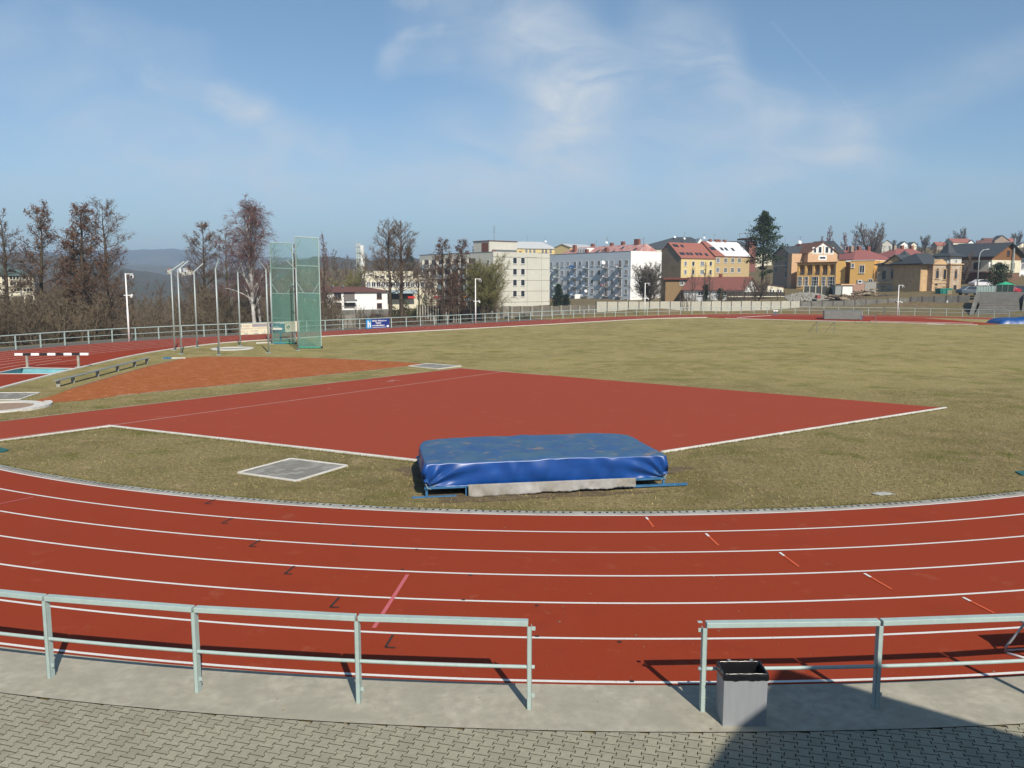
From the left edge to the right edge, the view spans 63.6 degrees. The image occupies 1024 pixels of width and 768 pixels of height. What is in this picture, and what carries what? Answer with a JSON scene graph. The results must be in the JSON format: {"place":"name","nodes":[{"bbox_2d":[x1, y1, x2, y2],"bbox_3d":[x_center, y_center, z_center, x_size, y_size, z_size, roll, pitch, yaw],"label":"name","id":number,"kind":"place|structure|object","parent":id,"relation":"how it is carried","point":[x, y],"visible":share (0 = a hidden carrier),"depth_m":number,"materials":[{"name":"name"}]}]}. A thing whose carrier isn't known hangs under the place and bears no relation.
{"place":"outdoors","nodes":[
{"label":"outdoors","id":0,"kind":"place"},
{"bbox_2d":[0,251,175,305],"bbox_3d":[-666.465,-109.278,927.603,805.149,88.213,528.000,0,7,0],"label":"hills","id":1,"kind":"structure","parent":0,"point":[144,276],"depth_m":909.48,"materials":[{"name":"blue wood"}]},
{"bbox_2d":[1,248,378,266],"bbox_3d":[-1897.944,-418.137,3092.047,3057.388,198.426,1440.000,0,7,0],"label":"hills","id":2,"kind":"structure","parent":0,"point":[170,257],"depth_m":2998.62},
{"bbox_2d":[114,264,266,275],"bbox_3d":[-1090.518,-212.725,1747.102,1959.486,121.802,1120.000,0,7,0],"label":"hills","id":3,"kind":"structure","parent":0,"point":[159,269],"depth_m":1750.58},
{"bbox_2d":[128,256,419,319],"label":"hills","id":4,"kind":"structure","parent":0,"point":[140,290],"depth_m":713.60,"materials":[{"name":"blue plant"}]},
{"bbox_2d":[0,319,547,350],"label":"path","id":5,"kind":"structure","parent":0,"point":[77,343],"depth_m":73.06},
{"bbox_2d":[0,314,995,386],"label":"track","id":6,"kind":"structure","parent":0,"point":[96,355],"depth_m":69.32,"materials":[{"name":"rubber"}]},
{"bbox_2d":[120,273,133,340],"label":"light mast","id":7,"kind":"object","parent":6,"relation":"on","point":[126,295],"visible":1,"depth_m":66.66,"materials":[{"name":"metal"}]},
{"bbox_2d":[0,315,977,388],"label":"kerb","id":8,"kind":"structure","parent":6,"relation":"on","point":[28,380],"depth_m":72.96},
{"bbox_2d":[0,314,1023,682],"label":"lane lines","id":9,"kind":"object","parent":6,"relation":"on","point":[504,574],"visible":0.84,"depth_m":12.86,"materials":[{"name":"paint"}]},
{"bbox_2d":[0,307,1023,349],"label":"guard rail","id":10,"kind":"object","parent":6,"relation":"on","point":[406,321],"visible":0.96,"depth_m":88.48,"materials":[{"name":"paint"}]},
{"bbox_2d":[240,323,269,334],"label":"banner","id":11,"kind":"object","parent":10,"relation":"attached to","point":[255,328],"visible":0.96,"depth_m":76.17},
{"bbox_2d":[366,318,389,328],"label":"banner","id":12,"kind":"object","parent":10,"relation":"attached to","point":[376,323],"visible":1,"depth_m":85.88,"materials":[{"name":"blue paint"}]},
{"bbox_2d":[823,310,862,319],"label":"mat shelter","id":13,"kind":"object","parent":6,"relation":"on","point":[842,314],"visible":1,"depth_m":105.37,"materials":[{"name":"metal"}]},
{"bbox_2d":[0,368,1023,684],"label":"running track","id":14,"kind":"structure","parent":0,"point":[540,542],"depth_m":13.30,"materials":[{"name":"rubber"}]},
{"bbox_2d":[0,497,994,681],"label":"lane markings","id":15,"kind":"object","parent":14,"relation":"on","point":[397,591],"visible":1,"depth_m":13.10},
{"bbox_2d":[1004,621,1023,658],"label":"tubular bench","id":16,"kind":"object","parent":14,"relation":"on","point":[1012,639],"visible":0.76,"depth_m":10.74,"materials":[{"name":"white paint"}]},
{"bbox_2d":[0,313,1023,733],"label":"grass field","id":17,"kind":"structure","parent":0,"point":[774,357],"depth_m":35.59,"materials":[{"name":"plant"}]},
{"bbox_2d":[0,392,39,399],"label":"paved square","id":18,"kind":"structure","parent":17,"relation":"on","point":[13,395],"depth_m":35.17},
{"bbox_2d":[0,400,52,412],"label":"shot circle","id":19,"kind":"object","parent":17,"relation":"on","point":[12,405],"visible":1,"depth_m":32.28,"materials":[{"name":"concrete"}]},
{"bbox_2d":[0,367,71,373],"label":"water pit","id":20,"kind":"object","parent":17,"relation":"in","point":[26,370],"visible":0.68,"depth_m":46.31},
{"bbox_2d":[14,353,88,366],"bbox_3d":[-26.025,-1.318,46.738,4.048,0.871,0.314,0,7,-3],"label":"steeplechase barrier","id":21,"kind":"object","parent":17,"relation":"on","point":[26,355],"visible":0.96,"depth_m":46.63,"materials":[{"name":"white paint"}]},
{"bbox_2d":[53,358,148,386],"bbox_3d":[-21.308,-0.702,43.541,0.240,0.335,11.404,0,7,-4],"label":"long bench","id":22,"kind":"object","parent":17,"relation":"on","point":[96,371],"visible":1,"depth_m":42.27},
{"bbox_2d":[177,261,187,353],"bbox_3d":[-21.955,-5.110,55.145,0.906,6.228,0.360,-2,7,-13],"label":"cage pole","id":23,"kind":"object","parent":17,"relation":"on","point":[179,309],"visible":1,"depth_m":55.07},
{"bbox_2d":[215,259,221,354],"bbox_3d":[-19.467,-5.071,54.592,0.304,6.286,0.489,0,7,0],"label":"cage pole","id":24,"kind":"object","parent":17,"relation":"on","point":[217,310],"visible":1,"depth_m":54.49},
{"bbox_2d":[36,357,421,401],"bbox_3d":[-13.091,-0.499,43.205,15.596,0.001,20.894,0,7,0],"label":"clay sector","id":25,"kind":"object","parent":17,"relation":"on","point":[192,372],"visible":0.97,"depth_m":43.66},
{"bbox_2d":[70,356,422,395],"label":"clay kerb","id":26,"kind":"structure","parent":17,"relation":"on","point":[240,383],"depth_m":42.74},
{"bbox_2d":[258,260,271,352],"bbox_3d":[-16.626,-5.178,55.638,0.357,6.242,0.853,2,7,12],"label":"cage pole","id":27,"kind":"object","parent":17,"relation":"on","point":[266,305],"visible":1,"depth_m":55.83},
{"bbox_2d":[269,242,296,343],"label":"net gate","id":28,"kind":"structure","parent":17,"relation":"on","point":[289,342],"depth_m":64.05,"materials":[{"name":"paint"}]},
{"bbox_2d":[237,458,347,481],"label":"paved square","id":29,"kind":"structure","parent":17,"relation":"on","point":[293,469],"depth_m":21.31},
{"bbox_2d":[295,236,322,348],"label":"net gate","id":30,"kind":"structure","parent":17,"relation":"on","point":[302,292],"depth_m":59.59,"materials":[{"name":"paint"}]},
{"bbox_2d":[409,363,460,368],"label":"paved square","id":31,"kind":"structure","parent":17,"relation":"on","point":[434,366],"depth_m":47.19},
{"bbox_2d":[0,368,939,458],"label":"jump apron","id":32,"kind":"object","parent":17,"relation":"on","point":[405,420],"visible":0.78,"depth_m":30.43,"materials":[{"name":"rubber"}]},
{"bbox_2d":[2,368,538,438],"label":"apron lines","id":33,"kind":"object","parent":32,"relation":"on","point":[248,406],"visible":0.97,"depth_m":34.01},
{"bbox_2d":[0,407,946,461],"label":"apron kerb","id":34,"kind":"structure","parent":32,"relation":"on","point":[415,460],"depth_m":25.53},
{"bbox_2d":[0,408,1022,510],"bbox_3d":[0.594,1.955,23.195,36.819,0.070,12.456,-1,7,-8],"label":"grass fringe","id":35,"kind":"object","parent":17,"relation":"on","point":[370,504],"depth_m":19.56,"materials":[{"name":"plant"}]},
{"bbox_2d":[0,465,1023,514],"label":"drain channel","id":36,"kind":"object","parent":17,"relation":"on","point":[516,512],"visible":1,"depth_m":17.83,"materials":[{"name":"concrete"}]},
{"bbox_2d":[3,466,1015,512],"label":"drain slots","id":37,"kind":"object","parent":36,"relation":"on","point":[511,511],"visible":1,"depth_m":17.89,"materials":[{"name":"black paint"}]},
{"bbox_2d":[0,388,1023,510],"bbox_3d":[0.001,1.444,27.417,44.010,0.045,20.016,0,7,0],"label":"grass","id":38,"kind":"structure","parent":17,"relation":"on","point":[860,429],"depth_m":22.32,"materials":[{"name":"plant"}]},
{"bbox_2d":[392,466,693,503],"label":"bare soil","id":39,"kind":"structure","parent":17,"relation":"on","point":[415,471],"depth_m":18.95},
{"bbox_2d":[412,433,687,497],"bbox_3d":[0.676,1.881,20.688,6.505,0.833,3.746,-1,7,-10],"label":"landing mat","id":40,"kind":"object","parent":39,"relation":"on","point":[481,466],"visible":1,"depth_m":19.21,"materials":[{"name":"blue plastic"}]},
{"bbox_2d":[986,316,1023,323],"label":"covered mat","id":41,"kind":"object","parent":17,"relation":"on","point":[1011,320],"visible":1,"depth_m":94.78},
{"bbox_2d":[0,693,1023,767],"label":"paving","id":42,"kind":"structure","parent":0,"point":[116,737],"depth_m":8.62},
{"bbox_2d":[0,647,1023,731],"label":"concrete strip","id":43,"kind":"object","parent":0,"point":[838,706],"visible":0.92,"depth_m":9.56,"materials":[{"name":"concrete"}]},
{"bbox_2d":[0,589,534,709],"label":"guard rail","id":44,"kind":"object","parent":43,"relation":"on","point":[48,638],"visible":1,"depth_m":9.51,"materials":[{"name":"metal"}]},
{"bbox_2d":[716,659,767,725],"bbox_3d":[2.526,3.398,9.103,0.476,0.615,0.324,0,7,0],"label":"litter bin","id":45,"kind":"object","parent":43,"relation":"on","point":[741,703],"visible":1,"depth_m":8.96,"materials":[{"name":"concrete"}]},
{"bbox_2d":[716,660,768,681],"bbox_3d":[2.526,3.315,9.084,0.516,0.438,0.341,0,7,0],"label":"bin bag","id":46,"kind":"object","parent":45,"relation":"in","point":[743,670],"visible":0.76,"depth_m":9.17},
{"bbox_2d":[0,0,1023,259],"label":"sky","id":47,"kind":"structure","parent":0,"point":[583,122],"materials":[{"name":"blue"}]},
{"bbox_2d":[164,247,1023,326],"bbox_3d":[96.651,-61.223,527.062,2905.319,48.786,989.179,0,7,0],"label":"terrain","id":48,"kind":"structure","parent":0,"point":[889,308],"depth_m":128.85,"materials":[{"name":"plant"}]},
{"bbox_2d":[0,265,33,311],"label":"old block","id":49,"kind":"structure","parent":48,"relation":"on","point":[15,277],"depth_m":172.92,"materials":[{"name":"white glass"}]},
{"bbox_2d":[0,208,36,345],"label":"bare tree","id":50,"kind":"object","parent":48,"relation":"on","point":[6,290],"visible":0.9,"depth_m":71.93,"materials":[{"name":"brown plant"}]},
{"bbox_2d":[2,199,73,343],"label":"bare tree","id":51,"kind":"object","parent":48,"relation":"on","point":[30,256],"visible":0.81,"depth_m":75.01,"materials":[{"name":"brown plant"}]},
{"bbox_2d":[52,223,102,341],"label":"bare tree","id":52,"kind":"object","parent":48,"relation":"on","point":[69,270],"visible":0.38,"depth_m":77.42,"materials":[{"name":"brown plant"}]},
{"bbox_2d":[47,202,132,340],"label":"bare tree","id":53,"kind":"object","parent":48,"relation":"on","point":[88,251],"visible":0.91,"depth_m":76.38,"materials":[{"name":"brown plant"}]},
{"bbox_2d":[68,196,146,339],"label":"bare tree","id":54,"kind":"object","parent":48,"relation":"on","point":[108,231],"visible":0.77,"depth_m":79.26,"materials":[{"name":"brown plant"}]},
{"bbox_2d":[0,280,349,346],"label":"woodland","id":55,"kind":"object","parent":48,"relation":"on","point":[26,320],"visible":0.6,"depth_m":78.94,"materials":[{"name":"plant"}]},
{"bbox_2d":[163,220,250,331],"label":"bare tree","id":56,"kind":"object","parent":48,"relation":"on","point":[204,265],"visible":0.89,"depth_m":94.06,"materials":[{"name":"brown plant"}]},
{"bbox_2d":[202,229,249,332],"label":"bare tree","id":57,"kind":"object","parent":48,"relation":"on","point":[228,299],"visible":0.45,"depth_m":97.49,"materials":[{"name":"brown plant"}]},
{"bbox_2d":[0,248,476,331],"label":"woodland","id":58,"kind":"object","parent":48,"relation":"on","point":[335,277],"visible":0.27,"depth_m":208.19,"materials":[{"name":"plant"}]},
{"bbox_2d":[209,193,289,322],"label":"birch tree","id":59,"kind":"object","parent":48,"relation":"on","point":[251,221],"visible":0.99,"depth_m":86.61,"materials":[{"name":"brown plant"}]},
{"bbox_2d":[281,244,311,316],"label":"bare tree","id":60,"kind":"object","parent":48,"relation":"on","point":[298,277],"visible":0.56,"depth_m":108.31,"materials":[{"name":"brown plant"}]},
{"bbox_2d":[316,232,333,315],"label":"bare tree","id":61,"kind":"object","parent":48,"relation":"on","point":[323,285],"visible":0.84,"depth_m":120.23,"materials":[{"name":"brown plant"}]},
{"bbox_2d":[298,285,387,327],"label":"white villa","id":62,"kind":"object","parent":48,"relation":"on","point":[366,299],"visible":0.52,"depth_m":144.25,"materials":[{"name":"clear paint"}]},
{"bbox_2d":[328,264,365,286],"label":"bare tree","id":63,"kind":"object","parent":48,"relation":"on","point":[350,282],"visible":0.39,"depth_m":148.74,"materials":[{"name":"brown plant"}]},
{"bbox_2d":[317,314,381,328],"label":"rubble wall","id":64,"kind":"structure","parent":48,"relation":"on","point":[351,321],"depth_m":106.34,"materials":[{"name":"stone"}]},
{"bbox_2d":[353,242,364,282],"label":"flue tower","id":65,"kind":"structure","parent":48,"relation":"on","point":[359,247],"depth_m":212.73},
{"bbox_2d":[353,217,425,324],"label":"bare tree","id":66,"kind":"object","parent":48,"relation":"on","point":[388,253],"visible":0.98,"depth_m":92.99,"materials":[{"name":"brown plant"}]},
{"bbox_2d":[372,218,425,324],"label":"bare tree","id":67,"kind":"object","parent":48,"relation":"on","point":[405,276],"visible":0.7,"depth_m":95.14,"materials":[{"name":"brown plant"}]},
{"bbox_2d":[392,296,415,325],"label":"shrub","id":68,"kind":"object","parent":48,"relation":"on","point":[398,312],"visible":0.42,"depth_m":117.31,"materials":[{"name":"brown plant"}]},
{"bbox_2d":[356,271,465,309],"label":"flat roofed block","id":69,"kind":"structure","parent":48,"relation":"on","point":[411,297],"depth_m":207.22,"materials":[{"name":"beige concrete"}]},
{"bbox_2d":[416,305,460,323],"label":"paling fence","id":70,"kind":"object","parent":48,"relation":"on","point":[425,310],"visible":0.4,"depth_m":105.25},
{"bbox_2d":[423,239,466,322],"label":"larch tree","id":71,"kind":"object","parent":48,"relation":"on","point":[441,281],"visible":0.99,"depth_m":103.93,"materials":[{"name":"brown plant"}]},
{"bbox_2d":[437,271,467,322],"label":"larch tree","id":72,"kind":"object","parent":48,"relation":"on","point":[452,295],"visible":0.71,"depth_m":105.26,"materials":[{"name":"brown plant"}]},
{"bbox_2d":[436,239,478,321],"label":"larch tree","id":73,"kind":"object","parent":48,"relation":"on","point":[461,256],"visible":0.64,"depth_m":106.91,"materials":[{"name":"brown plant"}]},
{"bbox_2d":[420,226,549,306],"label":"panel block","id":74,"kind":"structure","parent":48,"relation":"on","point":[529,277],"depth_m":215.04,"materials":[{"name":"beige concrete"}]},
{"bbox_2d":[463,306,508,321],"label":"rubble wall","id":75,"kind":"structure","parent":48,"relation":"on","point":[505,315],"depth_m":112.91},
{"bbox_2d":[461,251,520,320],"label":"willow tree","id":76,"kind":"object","parent":48,"relation":"on","point":[487,294],"visible":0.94,"depth_m":104.58,"materials":[{"name":"green plant"}]},
{"bbox_2d":[472,238,554,253],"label":"yellow house","id":77,"kind":"structure","parent":48,"relation":"on","point":[534,247],"depth_m":334.34,"materials":[{"name":"paint"}]},
{"bbox_2d":[321,288,755,328],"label":"undergrowth","id":78,"kind":"object","parent":48,"relation":"on","point":[470,302],"visible":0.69,"depth_m":103.92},
{"bbox_2d":[509,305,594,318],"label":"block wall","id":79,"kind":"structure","parent":48,"relation":"on","point":[558,309],"depth_m":115.77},
{"bbox_2d":[548,283,564,305],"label":"spruce tree","id":80,"kind":"object","parent":48,"relation":"on","point":[557,297],"visible":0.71,"depth_m":148.69,"materials":[{"name":"green plant"}]},
{"bbox_2d":[554,244,590,253],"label":"yellow wing","id":81,"kind":"structure","parent":48,"relation":"on","point":[561,248],"depth_m":325.51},
{"bbox_2d":[550,241,661,299],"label":"panel block","id":82,"kind":"structure","parent":48,"relation":"on","point":[599,275],"depth_m":252.08,"materials":[{"name":"white concrete"}]},
{"bbox_2d":[563,239,657,253],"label":"long house","id":83,"kind":"structure","parent":48,"relation":"on","point":[637,245],"depth_m":279.17,"materials":[{"name":"tile"}]},
{"bbox_2d":[625,260,665,301],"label":"bare tree","id":84,"kind":"object","parent":48,"relation":"on","point":[651,276],"visible":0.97,"depth_m":136.33,"materials":[{"name":"grey plant"}]},
{"bbox_2d":[661,278,687,300],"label":"lean to","id":85,"kind":"object","parent":48,"relation":"on","point":[673,287],"visible":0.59,"depth_m":170.90,"materials":[{"name":"beige paint"}]},
{"bbox_2d":[648,232,704,251],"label":"slate roofed hall","id":86,"kind":"structure","parent":48,"relation":"on","point":[659,246],"depth_m":329.61,"materials":[{"name":"metal"}]},
{"bbox_2d":[661,242,715,277],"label":"tall house","id":87,"kind":"structure","parent":48,"relation":"on","point":[680,260],"depth_m":256.46,"materials":[{"name":"yellow paint"}]},
{"bbox_2d":[596,301,799,311],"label":"panel wall","id":88,"kind":"structure","parent":48,"relation":"on","point":[725,305],"depth_m":127.14,"materials":[{"name":"concrete"}]},
{"bbox_2d":[682,274,759,301],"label":"house","id":89,"kind":"structure","parent":48,"relation":"on","point":[724,283],"depth_m":163.52,"materials":[{"name":"brown brick"}]},
{"bbox_2d":[700,239,749,276],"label":"tall house","id":90,"kind":"structure","parent":48,"relation":"on","point":[729,256],"depth_m":263.85,"materials":[{"name":"yellow paint"}]},
{"bbox_2d":[737,221,755,271],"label":"tower house","id":91,"kind":"structure","parent":48,"relation":"on","point":[751,267],"depth_m":296.92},
{"bbox_2d":[726,292,784,300],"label":"yard fence","id":92,"kind":"object","parent":48,"relation":"on","point":[769,295],"visible":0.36,"depth_m":156.10,"materials":[{"name":"grey wood"}]},
{"bbox_2d":[744,275,772,300],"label":"bare tree","id":93,"kind":"object","parent":48,"relation":"on","point":[762,289],"visible":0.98,"depth_m":145.03,"materials":[{"name":"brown plant"}]},
{"bbox_2d":[737,210,792,291],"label":"pine tree","id":94,"kind":"object","parent":48,"relation":"on","point":[765,228],"visible":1,"depth_m":159.97,"materials":[{"name":"green plant"}]},
{"bbox_2d":[772,246,839,287],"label":"gabled house","id":95,"kind":"structure","parent":48,"relation":"on","point":[785,273],"depth_m":188.78,"materials":[{"name":"paint"}]},
{"bbox_2d":[784,292,832,300],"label":"rubble bank","id":96,"kind":"structure","parent":48,"relation":"on","point":[794,297],"depth_m":142.03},
{"bbox_2d":[795,262,836,288],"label":"loggia house","id":97,"kind":"structure","parent":48,"relation":"on","point":[816,273],"depth_m":178.28,"materials":[{"name":"yellow paint"}]},
{"bbox_2d":[803,286,830,293],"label":"terrace fence","id":98,"kind":"object","parent":48,"relation":"on","point":[818,289],"visible":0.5,"depth_m":158.95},
{"bbox_2d":[795,241,839,261],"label":"gabled house","id":99,"kind":"structure","parent":48,"relation":"on","point":[823,251],"depth_m":184.42,"materials":[{"name":"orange paint"}]},
{"bbox_2d":[836,260,850,283],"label":"orange annex","id":100,"kind":"object","parent":48,"relation":"on","point":[842,272],"visible":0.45,"depth_m":174.07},
{"bbox_2d":[800,298,908,305],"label":"stone wall","id":101,"kind":"structure","parent":48,"relation":"on","point":[855,302],"depth_m":131.46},
{"bbox_2d":[839,246,888,260],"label":"red roofed house","id":102,"kind":"structure","parent":48,"relation":"on","point":[858,253],"depth_m":202.56,"materials":[{"name":"tile"}]},
{"bbox_2d":[849,260,884,283],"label":"orange block","id":103,"kind":"structure","parent":48,"relation":"on","point":[862,269],"depth_m":169.84,"materials":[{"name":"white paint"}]},
{"bbox_2d":[851,221,885,253],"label":"oak tree","id":104,"kind":"object","parent":48,"relation":"on","point":[872,239],"visible":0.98,"depth_m":295.38,"materials":[{"name":"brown plant"}]},
{"bbox_2d":[879,245,920,257],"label":"red roofed house","id":105,"kind":"structure","parent":48,"relation":"on","point":[896,251],"depth_m":238.63,"materials":[{"name":"tile"}]},
{"bbox_2d":[874,239,964,291],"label":"derelict villa","id":106,"kind":"object","parent":48,"relation":"on","point":[915,272],"visible":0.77,"depth_m":149.34,"materials":[{"name":"paint"}]},
{"bbox_2d":[909,295,969,302],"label":"stone wall","id":107,"kind":"structure","parent":48,"relation":"on","point":[950,299],"depth_m":127.62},
{"bbox_2d":[961,250,975,283],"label":"bare tree","id":108,"kind":"object","parent":48,"relation":"on","point":[966,268],"visible":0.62,"depth_m":166.31,"materials":[{"name":"brown plant"}]},
{"bbox_2d":[952,238,1023,282],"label":"chalet","id":109,"kind":"object","parent":48,"relation":"on","point":[1011,253],"visible":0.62,"depth_m":167.19,"materials":[{"name":"grey wood"}]},
{"bbox_2d":[969,292,1023,314],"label":"terrace steps","id":110,"kind":"structure","parent":48,"relation":"on","point":[989,302],"depth_m":118.31,"materials":[{"name":"concrete"}]},
{"bbox_2d":[983,262,1013,285],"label":"pine tree","id":111,"kind":"object","parent":48,"relation":"on","point":[1002,268],"visible":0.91,"depth_m":140.36,"materials":[{"name":"green plant"}]},
{"bbox_2d":[697,613,1023,711],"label":"guard rail","id":112,"kind":"object","parent":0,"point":[878,665],"visible":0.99,"depth_m":9.25,"materials":[{"name":"metal"}]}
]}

